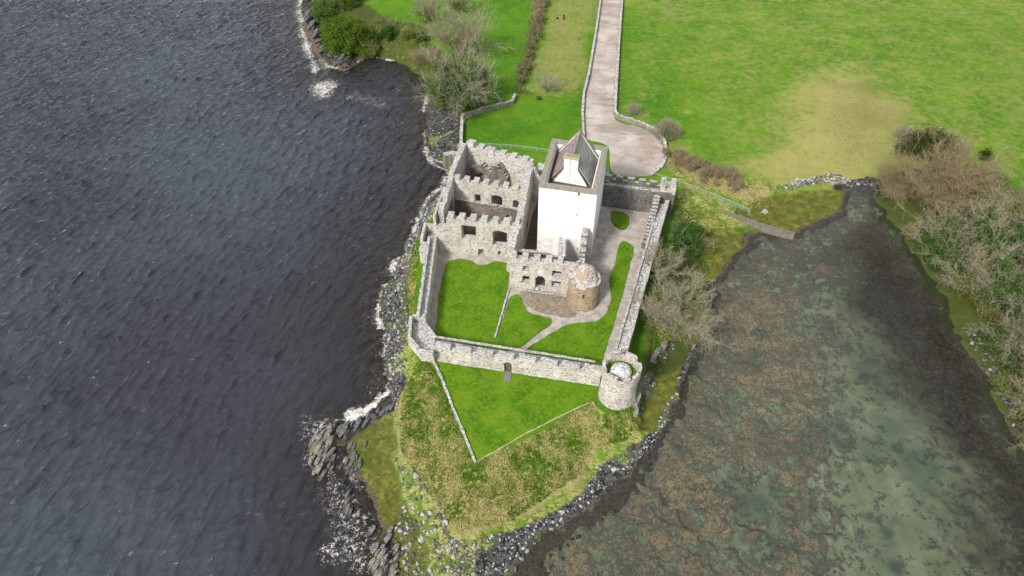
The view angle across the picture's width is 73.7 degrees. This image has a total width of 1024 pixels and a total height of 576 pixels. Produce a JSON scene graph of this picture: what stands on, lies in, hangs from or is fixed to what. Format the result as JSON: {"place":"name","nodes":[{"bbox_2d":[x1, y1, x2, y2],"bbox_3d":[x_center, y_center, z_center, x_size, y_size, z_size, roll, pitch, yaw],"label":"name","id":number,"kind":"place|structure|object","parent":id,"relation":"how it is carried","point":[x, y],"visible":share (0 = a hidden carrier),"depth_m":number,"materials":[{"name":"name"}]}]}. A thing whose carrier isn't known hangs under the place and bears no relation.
{"place":"outdoors","nodes":[
{"label":"outdoors","id":0,"kind":"place"},
{"bbox_2d":[0,0,447,575],"bbox_3d":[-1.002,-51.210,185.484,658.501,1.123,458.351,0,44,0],"label":"water","id":1,"kind":"structure","parent":0,"point":[198,202],"depth_m":135.52,"materials":[{"name":"liquid"}]},
{"bbox_2d":[584,0,663,176],"bbox_3d":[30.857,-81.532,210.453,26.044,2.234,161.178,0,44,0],"label":"road","id":2,"kind":"structure","parent":0,"point":[634,146],"depth_m":169.98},
{"bbox_2d":[283,0,1023,575],"bbox_3d":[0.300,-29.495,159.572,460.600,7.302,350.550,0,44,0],"label":"ground","id":3,"kind":"structure","parent":0,"point":[775,92],"depth_m":164.25,"materials":[{"name":"plant"}]},
{"bbox_2d":[308,454,316,466],"bbox_3d":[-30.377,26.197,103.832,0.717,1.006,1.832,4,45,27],"label":"rock slab","id":4,"kind":"object","parent":3,"relation":"on","point":[312,458],"visible":1,"depth_m":103.53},
{"bbox_2d":[314,456,321,465],"bbox_3d":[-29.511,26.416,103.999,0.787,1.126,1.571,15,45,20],"label":"rock slab","id":5,"kind":"object","parent":3,"relation":"on","point":[317,461],"visible":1,"depth_m":103.65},
{"bbox_2d":[315,462,324,474],"bbox_3d":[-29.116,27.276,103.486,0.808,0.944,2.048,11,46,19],"label":"rock slab","id":6,"kind":"object","parent":3,"relation":"on","point":[318,471],"visible":1,"depth_m":103.15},
{"bbox_2d":[316,441,323,452],"bbox_3d":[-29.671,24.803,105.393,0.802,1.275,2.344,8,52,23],"label":"rock slab","id":7,"kind":"object","parent":3,"relation":"on","point":[319,445],"visible":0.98,"depth_m":105.11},
{"bbox_2d":[316,445,324,457],"bbox_3d":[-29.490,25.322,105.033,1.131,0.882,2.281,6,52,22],"label":"rock slab","id":8,"kind":"object","parent":3,"relation":"on","point":[320,453],"visible":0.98,"depth_m":104.65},
{"bbox_2d":[318,429,325,440],"bbox_3d":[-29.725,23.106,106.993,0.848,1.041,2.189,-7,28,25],"label":"rock slab","id":9,"kind":"object","parent":3,"relation":"on","point":[321,435],"visible":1,"depth_m":106.58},
{"bbox_2d":[318,468,327,481],"bbox_3d":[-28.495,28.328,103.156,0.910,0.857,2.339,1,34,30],"label":"rock slab","id":10,"kind":"object","parent":3,"relation":"on","point":[322,476],"visible":1,"depth_m":102.81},
{"bbox_2d":[321,452,327,461],"bbox_3d":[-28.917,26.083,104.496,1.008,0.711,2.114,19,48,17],"label":"rock slab","id":11,"kind":"object","parent":3,"relation":"on","point":[324,457],"visible":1,"depth_m":104.35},
{"bbox_2d":[308,0,345,22],"bbox_3d":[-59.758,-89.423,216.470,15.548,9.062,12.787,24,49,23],"label":"leafy tree","id":12,"kind":"object","parent":3,"relation":"on","point":[324,8],"visible":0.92,"depth_m":215.68,"materials":[{"name":"green plant"}]},
{"bbox_2d":[329,435,334,448],"bbox_3d":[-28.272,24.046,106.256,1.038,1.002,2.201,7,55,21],"label":"rock slab","id":13,"kind":"object","parent":3,"relation":"on","point":[332,440],"visible":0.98,"depth_m":106.08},
{"bbox_2d":[328,464,335,473],"bbox_3d":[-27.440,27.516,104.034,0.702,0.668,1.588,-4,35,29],"label":"rock slab","id":14,"kind":"object","parent":3,"relation":"on","point":[331,469],"visible":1,"depth_m":103.79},
{"bbox_2d":[338,425,347,437],"bbox_3d":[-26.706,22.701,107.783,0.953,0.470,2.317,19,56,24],"label":"rock slab","id":15,"kind":"object","parent":3,"relation":"on","point":[343,430],"visible":1,"depth_m":107.62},
{"bbox_2d":[345,504,349,515],"bbox_3d":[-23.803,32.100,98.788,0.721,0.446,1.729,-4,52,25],"label":"rock slab","id":16,"kind":"object","parent":3,"relation":"on","point":[347,508],"visible":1,"depth_m":98.66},
{"bbox_2d":[318,12,380,57],"bbox_3d":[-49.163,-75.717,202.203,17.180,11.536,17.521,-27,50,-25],"label":"leafy tree","id":17,"kind":"object","parent":3,"relation":"on","point":[343,26],"visible":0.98,"depth_m":200.79,"materials":[{"name":"green plant"}]},
{"bbox_2d":[336,0,362,10],"bbox_3d":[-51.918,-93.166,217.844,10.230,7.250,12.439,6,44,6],"label":"leafy tree","id":18,"kind":"object","parent":3,"relation":"on","point":[353,3],"visible":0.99,"depth_m":217.03,"materials":[{"name":"green plant"}]},
{"bbox_2d":[353,419,362,431],"bbox_3d":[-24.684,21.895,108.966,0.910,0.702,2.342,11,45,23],"label":"rock slab","id":19,"kind":"object","parent":3,"relation":"on","point":[357,424],"visible":1,"depth_m":108.75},
{"bbox_2d":[361,416,370,427],"bbox_3d":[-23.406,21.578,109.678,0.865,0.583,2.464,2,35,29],"label":"rock slab","id":20,"kind":"object","parent":3,"relation":"on","point":[365,422],"visible":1,"depth_m":109.41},
{"bbox_2d":[354,40,381,58],"bbox_3d":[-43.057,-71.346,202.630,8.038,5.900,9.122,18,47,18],"label":"scrub bush","id":21,"kind":"object","parent":3,"relation":"on","point":[374,48],"visible":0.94,"depth_m":201.98,"materials":[{"name":"green plant"}]},
{"bbox_2d":[367,557,374,570],"bbox_3d":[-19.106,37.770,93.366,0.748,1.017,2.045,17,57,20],"label":"rock slab","id":22,"kind":"object","parent":3,"relation":"on","point":[371,562],"visible":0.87,"depth_m":93.08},
{"bbox_2d":[367,524,376,537],"bbox_3d":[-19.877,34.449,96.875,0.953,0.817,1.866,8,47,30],"label":"rock slab","id":23,"kind":"object","parent":3,"relation":"on","point":[371,530],"visible":1,"depth_m":96.60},
{"bbox_2d":[371,542,378,554],"bbox_3d":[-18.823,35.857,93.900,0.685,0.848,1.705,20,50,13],"label":"rock slab","id":24,"kind":"object","parent":3,"relation":"on","point":[375,547],"visible":1,"depth_m":93.61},
{"bbox_2d":[371,560,380,573],"bbox_3d":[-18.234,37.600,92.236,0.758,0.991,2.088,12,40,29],"label":"rock slab","id":25,"kind":"object","parent":3,"relation":"on","point":[376,565],"visible":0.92,"depth_m":91.87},
{"bbox_2d":[377,548,386,559],"bbox_3d":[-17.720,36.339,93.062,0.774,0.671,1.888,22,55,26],"label":"rock slab","id":26,"kind":"object","parent":3,"relation":"on","point":[382,553],"visible":1,"depth_m":92.88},
{"bbox_2d":[382,564,388,575],"bbox_3d":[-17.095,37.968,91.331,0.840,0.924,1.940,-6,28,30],"label":"rock slab","id":27,"kind":"object","parent":3,"relation":"on","point":[385,568],"visible":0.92,"depth_m":91.25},
{"bbox_2d":[375,24,399,40],"bbox_3d":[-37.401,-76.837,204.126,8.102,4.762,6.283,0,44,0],"label":"evergreen bush","id":28,"kind":"object","parent":3,"relation":"on","point":[389,30],"visible":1,"depth_m":203.57,"materials":[{"name":"green plant"}]},
{"bbox_2d":[383,533,391,543],"bbox_3d":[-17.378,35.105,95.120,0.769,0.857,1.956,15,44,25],"label":"rock slab","id":29,"kind":"object","parent":3,"relation":"on","point":[387,538],"visible":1,"depth_m":95.00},
{"bbox_2d":[388,570,396,575],"bbox_3d":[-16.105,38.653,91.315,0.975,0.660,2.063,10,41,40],"label":"rock slab","id":30,"kind":"object","parent":3,"relation":"on","point":[393,573],"visible":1,"depth_m":91.41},
{"bbox_2d":[388,562,398,573],"bbox_3d":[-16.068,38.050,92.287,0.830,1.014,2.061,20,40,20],"label":"rock slab","id":31,"kind":"object","parent":3,"relation":"on","point":[394,566],"visible":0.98,"depth_m":92.11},
{"bbox_2d":[391,543,399,555],"bbox_3d":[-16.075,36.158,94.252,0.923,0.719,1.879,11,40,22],"label":"rock slab","id":32,"kind":"object","parent":3,"relation":"on","point":[396,546],"visible":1,"depth_m":94.15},
{"bbox_2d":[393,552,400,563],"bbox_3d":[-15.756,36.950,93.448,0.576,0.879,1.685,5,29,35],"label":"rock slab","id":33,"kind":"object","parent":3,"relation":"on","point":[396,558],"visible":1,"depth_m":93.24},
{"bbox_2d":[373,15,426,29],"bbox_3d":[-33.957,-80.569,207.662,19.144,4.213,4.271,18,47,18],"label":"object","id":34,"kind":"object","parent":3,"relation":"on","point":[390,21],"visible":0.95,"depth_m":207.58,"materials":[{"name":"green plant"}]},
{"bbox_2d":[399,27,416,38],"bbox_3d":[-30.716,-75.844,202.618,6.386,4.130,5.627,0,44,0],"label":"scrub bush","id":35,"kind":"object","parent":3,"relation":"on","point":[407,32],"visible":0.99,"depth_m":201.87,"materials":[{"name":"green plant"}]},
{"bbox_2d":[408,314,435,362],"bbox_3d":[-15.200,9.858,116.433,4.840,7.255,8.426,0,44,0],"label":"corner bartizan","id":36,"kind":"object","parent":3,"relation":"on","point":[421,343],"visible":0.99,"depth_m":114.27,"materials":[{"name":"stone"}]},
{"bbox_2d":[415,30,429,43],"bbox_3d":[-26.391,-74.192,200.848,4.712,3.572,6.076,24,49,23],"label":"evergreen bush","id":37,"kind":"object","parent":3,"relation":"on","point":[425,37],"visible":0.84,"depth_m":200.60,"materials":[{"name":"green plant"}]},
{"bbox_2d":[407,46,443,64],"bbox_3d":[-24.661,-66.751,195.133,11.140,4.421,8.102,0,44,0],"label":"bramble thicket","id":38,"kind":"object","parent":3,"relation":"on","point":[416,53],"visible":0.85,"depth_m":194.61,"materials":[{"name":"brown plant"}]},
{"bbox_2d":[416,222,437,324],"bbox_3d":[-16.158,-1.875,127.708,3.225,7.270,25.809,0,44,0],"label":"curtain wall","id":39,"kind":"structure","parent":3,"relation":"on","point":[428,250],"depth_m":126.06,"materials":[{"name":"stone"}]},
{"bbox_2d":[405,0,453,22],"bbox_3d":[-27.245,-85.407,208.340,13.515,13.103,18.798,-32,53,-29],"label":"bare tree","id":40,"kind":"object","parent":3,"relation":"on","point":[431,6],"visible":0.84,"depth_m":207.35,"materials":[{"name":"grey plant"}]},
{"bbox_2d":[433,97,449,110],"bbox_3d":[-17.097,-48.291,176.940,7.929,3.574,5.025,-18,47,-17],"label":"scrub bush","id":41,"kind":"object","parent":3,"relation":"on","point":[440,106],"visible":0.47,"depth_m":176.11,"materials":[{"name":"green plant"}]},
{"bbox_2d":[443,151,456,168],"bbox_3d":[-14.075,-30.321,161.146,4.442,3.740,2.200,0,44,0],"label":"sea wall","id":42,"kind":"structure","parent":3,"relation":"on","point":[448,158],"depth_m":160.26,"materials":[{"name":"stone"}]},
{"bbox_2d":[427,0,476,13],"bbox_3d":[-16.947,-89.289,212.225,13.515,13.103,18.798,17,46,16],"label":"bare tree","id":43,"kind":"object","parent":3,"relation":"on","point":[452,3],"visible":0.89,"depth_m":213.35,"materials":[{"name":"grey plant"}]},
{"bbox_2d":[433,362,476,462],"bbox_3d":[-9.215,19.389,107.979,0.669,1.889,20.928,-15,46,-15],"label":"retaining wall","id":44,"kind":"structure","parent":3,"relation":"on","point":[456,415],"depth_m":106.50,"materials":[{"name":"stone"}]},
{"bbox_2d":[408,34,506,122],"bbox_3d":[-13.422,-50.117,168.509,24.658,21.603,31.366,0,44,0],"label":"ivy tree","id":45,"kind":"object","parent":3,"relation":"on","point":[459,90],"visible":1,"depth_m":168.11,"materials":[{"name":"green plant"}]},
{"bbox_2d":[414,0,516,57],"bbox_3d":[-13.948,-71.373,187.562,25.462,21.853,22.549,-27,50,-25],"label":"bare tree","id":46,"kind":"object","parent":3,"relation":"on","point":[447,41],"visible":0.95,"depth_m":187.76,"materials":[{"name":"grey plant"}]},
{"bbox_2d":[459,93,516,144],"bbox_3d":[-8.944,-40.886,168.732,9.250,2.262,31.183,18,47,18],"label":"field wall","id":47,"kind":"structure","parent":3,"relation":"on","point":[482,109],"depth_m":172.08,"materials":[{"name":"stone"}]},
{"bbox_2d":[433,138,544,272],"bbox_3d":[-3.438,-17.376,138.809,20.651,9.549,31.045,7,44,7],"label":"hall ruin","id":48,"kind":"object","parent":3,"relation":"on","point":[489,195],"visible":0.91,"depth_m":138.23,"materials":[{"name":"stone"}]},
{"bbox_2d":[435,259,551,350],"bbox_3d":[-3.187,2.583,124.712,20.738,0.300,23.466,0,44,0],"label":"lawn","id":49,"kind":"structure","parent":3,"relation":"on","point":[471,296],"depth_m":123.15,"materials":[{"name":"plant"}]},
{"bbox_2d":[494,288,509,338],"bbox_3d":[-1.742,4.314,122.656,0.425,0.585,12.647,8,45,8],"label":"divider wall","id":50,"kind":"structure","parent":49,"relation":"on","point":[501,315],"depth_m":122.38,"materials":[{"name":"stone"}]},
{"bbox_2d":[434,361,597,461],"bbox_3d":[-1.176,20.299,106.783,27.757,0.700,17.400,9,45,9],"label":"lawn","id":51,"kind":"structure","parent":3,"relation":"on","point":[494,410],"depth_m":108.60,"materials":[{"name":"plant"}]},
{"bbox_2d":[504,371,510,381],"bbox_3d":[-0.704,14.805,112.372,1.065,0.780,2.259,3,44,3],"label":"stone slab","id":52,"kind":"structure","parent":51,"relation":"on","point":[507,377],"depth_m":112.09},
{"bbox_2d":[483,143,548,151],"bbox_3d":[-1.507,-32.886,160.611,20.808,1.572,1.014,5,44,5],"label":"wire fence","id":53,"kind":"object","parent":3,"relation":"on","point":[500,146],"visible":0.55,"depth_m":160.33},
{"bbox_2d":[431,335,601,385],"bbox_3d":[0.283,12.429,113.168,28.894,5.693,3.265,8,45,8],"label":"curtain wall","id":54,"kind":"structure","parent":3,"relation":"on","point":[524,364],"depth_m":111.61,"materials":[{"name":"stone"}]},
{"bbox_2d":[505,362,511,369],"bbox_3d":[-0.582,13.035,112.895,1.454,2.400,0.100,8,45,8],"label":"gate door","id":55,"kind":"structure","parent":54,"relation":"in","point":[508,366],"depth_m":112.71,"materials":[{"name":"brown wood"}]},
{"bbox_2d":[509,10,544,94],"bbox_3d":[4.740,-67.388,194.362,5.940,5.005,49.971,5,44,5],"label":"field hedge","id":56,"kind":"object","parent":3,"relation":"on","point":[529,53],"visible":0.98,"depth_m":192.09,"materials":[{"name":"brown plant"}]},
{"bbox_2d":[476,402,588,462],"bbox_3d":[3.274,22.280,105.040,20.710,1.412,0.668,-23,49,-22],"label":"retaining wall","id":57,"kind":"structure","parent":3,"relation":"on","point":[576,408],"depth_m":104.60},
{"bbox_2d":[530,0,547,23],"bbox_3d":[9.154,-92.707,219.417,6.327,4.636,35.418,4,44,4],"label":"field hedge","id":58,"kind":"object","parent":3,"relation":"on","point":[542,4],"visible":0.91,"depth_m":213.90,"materials":[{"name":"brown plant"}]},
{"bbox_2d":[528,63,561,91],"bbox_3d":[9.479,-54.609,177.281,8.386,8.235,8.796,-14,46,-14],"label":"bare tree","id":59,"kind":"object","parent":3,"relation":"on","point":[554,78],"visible":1,"depth_m":177.94,"materials":[{"name":"beige plant"}]},
{"bbox_2d":[520,292,576,317],"bbox_3d":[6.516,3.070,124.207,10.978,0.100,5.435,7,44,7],"label":"cobbles","id":60,"kind":"object","parent":3,"relation":"on","point":[555,305],"visible":0.98,"depth_m":124.21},
{"bbox_2d":[510,227,587,295],"bbox_3d":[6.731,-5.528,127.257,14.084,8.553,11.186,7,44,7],"label":"gatehouse ruin","id":61,"kind":"object","parent":3,"relation":"on","point":[532,271],"visible":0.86,"depth_m":124.57,"materials":[{"name":"stone"}]},
{"bbox_2d":[537,129,607,259],"bbox_3d":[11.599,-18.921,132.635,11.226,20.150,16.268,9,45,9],"label":"tower house","id":62,"kind":"structure","parent":3,"relation":"on","point":[571,183],"depth_m":127.64,"materials":[{"name":"paint"}]},
{"bbox_2d":[525,241,633,364],"bbox_3d":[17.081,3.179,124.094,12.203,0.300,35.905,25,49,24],"label":"lawn","id":63,"kind":"structure","parent":3,"relation":"on","point":[587,340],"depth_m":118.96,"materials":[{"name":"plant"}]},
{"bbox_2d":[566,260,600,311],"bbox_3d":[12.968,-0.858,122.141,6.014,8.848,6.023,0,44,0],"label":"round turret","id":64,"kind":"object","parent":3,"relation":"on","point":[583,290],"visible":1,"depth_m":120.58,"materials":[{"name":"beige stone"}]},
{"bbox_2d":[372,26,807,532],"bbox_3d":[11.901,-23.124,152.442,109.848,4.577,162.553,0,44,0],"label":"rough grass","id":65,"kind":"structure","parent":3,"relation":"on","point":[519,509],"depth_m":103.56,"materials":[{"name":"plant"}]},
{"bbox_2d":[581,0,600,134],"bbox_3d":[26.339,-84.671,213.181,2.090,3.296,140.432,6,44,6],"label":"roadside wall","id":66,"kind":"structure","parent":3,"relation":"on","point":[588,75],"depth_m":186.69,"materials":[{"name":"stone"}]},
{"bbox_2d":[610,210,628,229],"bbox_3d":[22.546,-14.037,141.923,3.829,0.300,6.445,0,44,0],"label":"lawn","id":67,"kind":"structure","parent":3,"relation":"on","point":[619,220],"depth_m":141.92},
{"bbox_2d":[598,350,641,409],"bbox_3d":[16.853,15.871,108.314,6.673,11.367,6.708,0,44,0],"label":"corner tower","id":68,"kind":"structure","parent":3,"relation":"on","point":[620,374],"depth_m":105.54,"materials":[{"name":"stone"}]},
{"bbox_2d":[625,102,642,118],"bbox_3d":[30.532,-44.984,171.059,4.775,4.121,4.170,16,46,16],"label":"twiggy bush","id":69,"kind":"object","parent":3,"relation":"on","point":[637,106],"visible":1,"depth_m":171.05,"materials":[{"name":"brown plant"}]},
{"bbox_2d":[632,402,638,417],"bbox_3d":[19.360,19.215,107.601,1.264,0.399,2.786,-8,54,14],"label":"rock slab","id":70,"kind":"object","parent":3,"relation":"on","point":[636,411],"visible":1,"depth_m":107.33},
{"bbox_2d":[635,391,640,404],"bbox_3d":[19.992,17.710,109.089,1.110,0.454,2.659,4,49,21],"label":"rock slab","id":71,"kind":"object","parent":3,"relation":"on","point":[638,396],"visible":0.77,"depth_m":109.04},
{"bbox_2d":[601,168,676,215],"bbox_3d":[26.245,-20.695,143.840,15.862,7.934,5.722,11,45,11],"label":"curtain wall","id":72,"kind":"structure","parent":3,"relation":"on","point":[629,193],"depth_m":141.53,"materials":[{"name":"grey stone"}]},
{"bbox_2d":[613,0,666,153],"bbox_3d":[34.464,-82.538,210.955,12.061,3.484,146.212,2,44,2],"label":"roadside wall","id":73,"kind":"structure","parent":3,"relation":"on","point":[631,120],"depth_m":172.08,"materials":[{"name":"stone"}]},
{"bbox_2d":[614,195,668,353],"bbox_3d":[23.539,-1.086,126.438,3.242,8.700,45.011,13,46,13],"label":"curtain wall","id":74,"kind":"structure","parent":3,"relation":"on","point":[655,221],"depth_m":124.72,"materials":[{"name":"grey stone"}]},
{"bbox_2d":[639,382,643,395],"bbox_3d":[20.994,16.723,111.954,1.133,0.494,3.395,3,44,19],"label":"rock slab","id":75,"kind":"object","parent":3,"relation":"on","point":[641,387],"visible":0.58,"depth_m":111.96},
{"bbox_2d":[642,375,649,388],"bbox_3d":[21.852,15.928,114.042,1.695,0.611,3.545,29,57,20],"label":"rock slab","id":76,"kind":"object","parent":3,"relation":"on","point":[646,380],"visible":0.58,"depth_m":114.09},
{"bbox_2d":[650,347,660,363],"bbox_3d":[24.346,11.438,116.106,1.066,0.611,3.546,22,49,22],"label":"rock slab","id":77,"kind":"object","parent":3,"relation":"on","point":[657,350],"visible":1,"depth_m":115.89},
{"bbox_2d":[648,154,668,176],"bbox_3d":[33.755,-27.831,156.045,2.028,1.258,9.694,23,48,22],"label":"roadside wall","id":78,"kind":"structure","parent":3,"relation":"on","point":[658,168],"depth_m":154.99,"materials":[{"name":"stone"}]},
{"bbox_2d":[659,340,668,354],"bbox_3d":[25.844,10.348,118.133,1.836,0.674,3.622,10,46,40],"label":"rock slab","id":79,"kind":"object","parent":3,"relation":"on","point":[663,346],"visible":0.76,"depth_m":117.87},
{"bbox_2d":[631,236,698,282],"bbox_3d":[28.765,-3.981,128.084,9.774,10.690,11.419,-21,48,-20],"label":"bare tree","id":80,"kind":"object","parent":3,"relation":"on","point":[667,262],"visible":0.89,"depth_m":126.72,"materials":[{"name":"brown plant"}]},
{"bbox_2d":[648,116,685,141],"bbox_3d":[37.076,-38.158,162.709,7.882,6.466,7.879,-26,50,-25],"label":"willow bush","id":81,"kind":"object","parent":3,"relation":"on","point":[668,126],"visible":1,"depth_m":162.45,"materials":[{"name":"brown plant"}]},
{"bbox_2d":[626,263,738,358],"bbox_3d":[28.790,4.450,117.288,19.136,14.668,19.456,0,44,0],"label":"bare tree","id":82,"kind":"object","parent":3,"relation":"on","point":[674,318],"visible":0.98,"depth_m":116.52,"materials":[{"name":"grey plant"}]},
{"bbox_2d":[667,215,709,256],"bbox_3d":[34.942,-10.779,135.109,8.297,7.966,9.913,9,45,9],"label":"evergreen bush","id":83,"kind":"object","parent":3,"relation":"on","point":[684,231],"visible":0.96,"depth_m":134.56,"materials":[{"name":"green plant"}]},
{"bbox_2d":[656,173,749,215],"bbox_3d":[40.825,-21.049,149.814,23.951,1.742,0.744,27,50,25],"label":"fence","id":84,"kind":"object","parent":3,"relation":"on","point":[709,195],"visible":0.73,"depth_m":148.28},
{"bbox_2d":[382,107,1023,575],"bbox_3d":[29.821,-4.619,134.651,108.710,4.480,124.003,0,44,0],"label":"shore shingle","id":85,"kind":"object","parent":3,"relation":"on","point":[402,347],"visible":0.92,"depth_m":109.99,"materials":[{"name":"stone"}]},
{"bbox_2d":[661,145,745,192],"bbox_3d":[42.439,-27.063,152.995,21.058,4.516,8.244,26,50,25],"label":"bush","id":86,"kind":"object","parent":3,"relation":"on","point":[716,170],"visible":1,"depth_m":151.94,"materials":[{"name":"plant"}]},
{"bbox_2d":[692,237,715,255],"bbox_3d":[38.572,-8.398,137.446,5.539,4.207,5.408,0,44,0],"label":"scrub bush","id":87,"kind":"object","parent":3,"relation":"on","point":[709,247],"visible":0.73,"depth_m":136.83,"materials":[{"name":"green plant"}]},
{"bbox_2d":[723,211,794,241],"bbox_3d":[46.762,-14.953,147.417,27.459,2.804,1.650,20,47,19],"label":"causeway wall","id":88,"kind":"structure","parent":3,"relation":"on","point":[777,232],"depth_m":143.90,"materials":[{"name":"grey stone"}]},
{"bbox_2d":[891,122,917,142],"bbox_3d":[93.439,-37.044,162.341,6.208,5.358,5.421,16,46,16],"label":"twiggy bush","id":89,"kind":"object","parent":3,"relation":"on","point":[899,131],"visible":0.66,"depth_m":162.43,"materials":[{"name":"brown plant"}]},
{"bbox_2d":[871,154,945,212],"bbox_3d":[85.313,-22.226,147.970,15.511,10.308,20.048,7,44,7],"label":"oak tree","id":90,"kind":"object","parent":3,"relation":"on","point":[898,182],"visible":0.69,"depth_m":147.86,"materials":[{"name":"brown plant"}]},
{"bbox_2d":[905,220,931,240],"bbox_3d":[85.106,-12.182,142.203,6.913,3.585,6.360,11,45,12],"label":"undergrowth bush","id":91,"kind":"object","parent":3,"relation":"on","point":[919,228],"visible":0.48,"depth_m":142.07,"materials":[{"name":"brown plant"}]},
{"bbox_2d":[892,121,964,163],"bbox_3d":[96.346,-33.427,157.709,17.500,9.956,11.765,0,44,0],"label":"evergreen bush","id":92,"kind":"object","parent":3,"relation":"on","point":[924,139],"visible":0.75,"depth_m":156.37,"materials":[{"name":"green plant"}]},
{"bbox_2d":[853,121,1020,217],"bbox_3d":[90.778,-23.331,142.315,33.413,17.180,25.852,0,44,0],"label":"oak tree","id":93,"kind":"object","parent":3,"relation":"on","point":[968,182],"visible":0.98,"depth_m":140.11,"materials":[{"name":"brown plant"}]},
{"bbox_2d":[924,254,953,274],"bbox_3d":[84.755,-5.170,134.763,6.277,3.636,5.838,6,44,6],"label":"undergrowth bush","id":94,"kind":"object","parent":3,"relation":"on","point":[933,266],"visible":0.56,"depth_m":134.24,"materials":[{"name":"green plant"}]},
{"bbox_2d":[897,190,1007,272],"bbox_3d":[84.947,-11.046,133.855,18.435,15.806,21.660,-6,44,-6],"label":"tree","id":95,"kind":"object","parent":3,"relation":"on","point":[944,244],"visible":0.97,"depth_m":133.13,"materials":[{"name":"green plant"}]},
{"bbox_2d":[946,263,972,281],"bbox_3d":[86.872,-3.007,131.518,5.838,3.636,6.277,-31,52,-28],"label":"undergrowth bush","id":96,"kind":"object","parent":3,"relation":"on","point":[960,269],"visible":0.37,"depth_m":131.38,"materials":[{"name":"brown plant"}]},
{"bbox_2d":[952,137,975,158],"bbox_3d":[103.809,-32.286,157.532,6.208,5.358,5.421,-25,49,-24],"label":"twiggy bush","id":97,"kind":"object","parent":3,"relation":"on","point":[967,146],"visible":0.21,"depth_m":156.91,"materials":[{"name":"brown plant"}]},
{"bbox_2d":[933,238,1023,310],"bbox_3d":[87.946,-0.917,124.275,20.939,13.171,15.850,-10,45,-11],"label":"tree","id":98,"kind":"object","parent":3,"relation":"on","point":[969,283],"visible":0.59,"depth_m":124.64,"materials":[{"name":"brown plant"}]},
{"bbox_2d":[942,182,1023,263],"bbox_3d":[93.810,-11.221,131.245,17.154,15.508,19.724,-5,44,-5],"label":"tree","id":99,"kind":"object","parent":3,"relation":"on","point":[1012,235],"visible":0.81,"depth_m":130.29,"materials":[{"name":"green plant"}]},
{"bbox_2d":[976,146,995,161],"bbox_3d":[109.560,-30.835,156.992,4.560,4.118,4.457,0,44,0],"label":"gorse bush","id":100,"kind":"object","parent":3,"relation":"on","point":[986,154],"visible":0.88,"depth_m":156.78,"materials":[{"name":"green plant"}]},
{"bbox_2d":[970,322,1003,350],"bbox_3d":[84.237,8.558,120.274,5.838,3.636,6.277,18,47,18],"label":"undergrowth bush","id":101,"kind":"object","parent":3,"relation":"on","point":[982,340],"visible":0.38,"depth_m":120.43,"materials":[{"name":"green plant"}]},
{"bbox_2d":[975,302,1008,325],"bbox_3d":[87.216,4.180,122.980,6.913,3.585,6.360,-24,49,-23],"label":"undergrowth bush","id":102,"kind":"object","parent":3,"relation":"on","point":[992,310],"visible":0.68,"depth_m":122.73,"materials":[{"name":"green plant"}]},
{"bbox_2d":[962,290,1023,368],"bbox_3d":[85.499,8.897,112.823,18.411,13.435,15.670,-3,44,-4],"label":"tree","id":103,"kind":"object","parent":3,"relation":"on","point":[1006,341],"visible":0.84,"depth_m":115.17,"materials":[{"name":"brown plant"}]},
{"bbox_2d":[974,231,1023,321],"bbox_3d":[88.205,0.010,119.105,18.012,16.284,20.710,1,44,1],"label":"tree","id":104,"kind":"object","parent":3,"relation":"on","point":[997,280],"visible":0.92,"depth_m":119.74,"materials":[{"name":"green plant"}]},
{"bbox_2d":[982,253,1015,267],"bbox_3d":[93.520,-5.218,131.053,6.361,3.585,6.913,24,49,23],"label":"undergrowth bush","id":105,"kind":"object","parent":3,"relation":"on","point":[988,257],"visible":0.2,"depth_m":131.02,"materials":[{"name":"brown plant"}]},
{"bbox_2d":[978,183,1023,249],"bbox_3d":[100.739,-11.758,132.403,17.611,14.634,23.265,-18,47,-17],"label":"tree","id":106,"kind":"object","parent":3,"relation":"on","point":[1019,211],"visible":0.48,"depth_m":134.41,"materials":[{"name":"brown plant"}]},
{"bbox_2d":[986,371,1023,400],"bbox_3d":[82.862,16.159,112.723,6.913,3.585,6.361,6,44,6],"label":"undergrowth bush","id":107,"kind":"object","parent":3,"relation":"on","point":[1007,379],"visible":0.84,"depth_m":112.96,"materials":[{"name":"green plant"}]},
{"bbox_2d":[993,360,1023,431],"bbox_3d":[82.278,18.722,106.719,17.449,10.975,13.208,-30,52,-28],"label":"tree","id":108,"kind":"object","parent":3,"relation":"on","point":[1021,403],"visible":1,"depth_m":107.02,"materials":[{"name":"brown plant"}]},
{"bbox_2d":[998,229,1023,269],"bbox_3d":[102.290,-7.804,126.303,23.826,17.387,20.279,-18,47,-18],"label":"tree","id":109,"kind":"object","parent":3,"relation":"on","point":[1021,252],"visible":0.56,"depth_m":126.91,"materials":[{"name":"brown plant"}]},
{"bbox_2d":[999,349,1023,379],"bbox_3d":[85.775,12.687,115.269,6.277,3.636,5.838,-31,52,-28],"label":"undergrowth bush","id":110,"kind":"object","parent":3,"relation":"on","point":[1008,363],"visible":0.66,"depth_m":115.00,"materials":[{"name":"green plant"}]},
{"bbox_2d":[1001,314,1023,375],"bbox_3d":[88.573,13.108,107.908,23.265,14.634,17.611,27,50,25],"label":"tree","id":111,"kind":"object","parent":3,"relation":"on","point":[1021,346],"visible":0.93,"depth_m":113.09,"materials":[{"name":"brown plant"}]},
{"bbox_2d":[1009,243,1023,263],"bbox_3d":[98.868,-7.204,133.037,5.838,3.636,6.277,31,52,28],"label":"undergrowth bush","id":112,"kind":"object","parent":3,"relation":"on","point":[1017,254],"visible":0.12,"depth_m":132.31,"materials":[{"name":"green plant"}]},
{"bbox_2d":[543,190,1023,575],"bbox_3d":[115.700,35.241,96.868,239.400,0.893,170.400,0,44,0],"label":"seabed","id":113,"kind":"structure","parent":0,"point":[838,419],"depth_m":107.34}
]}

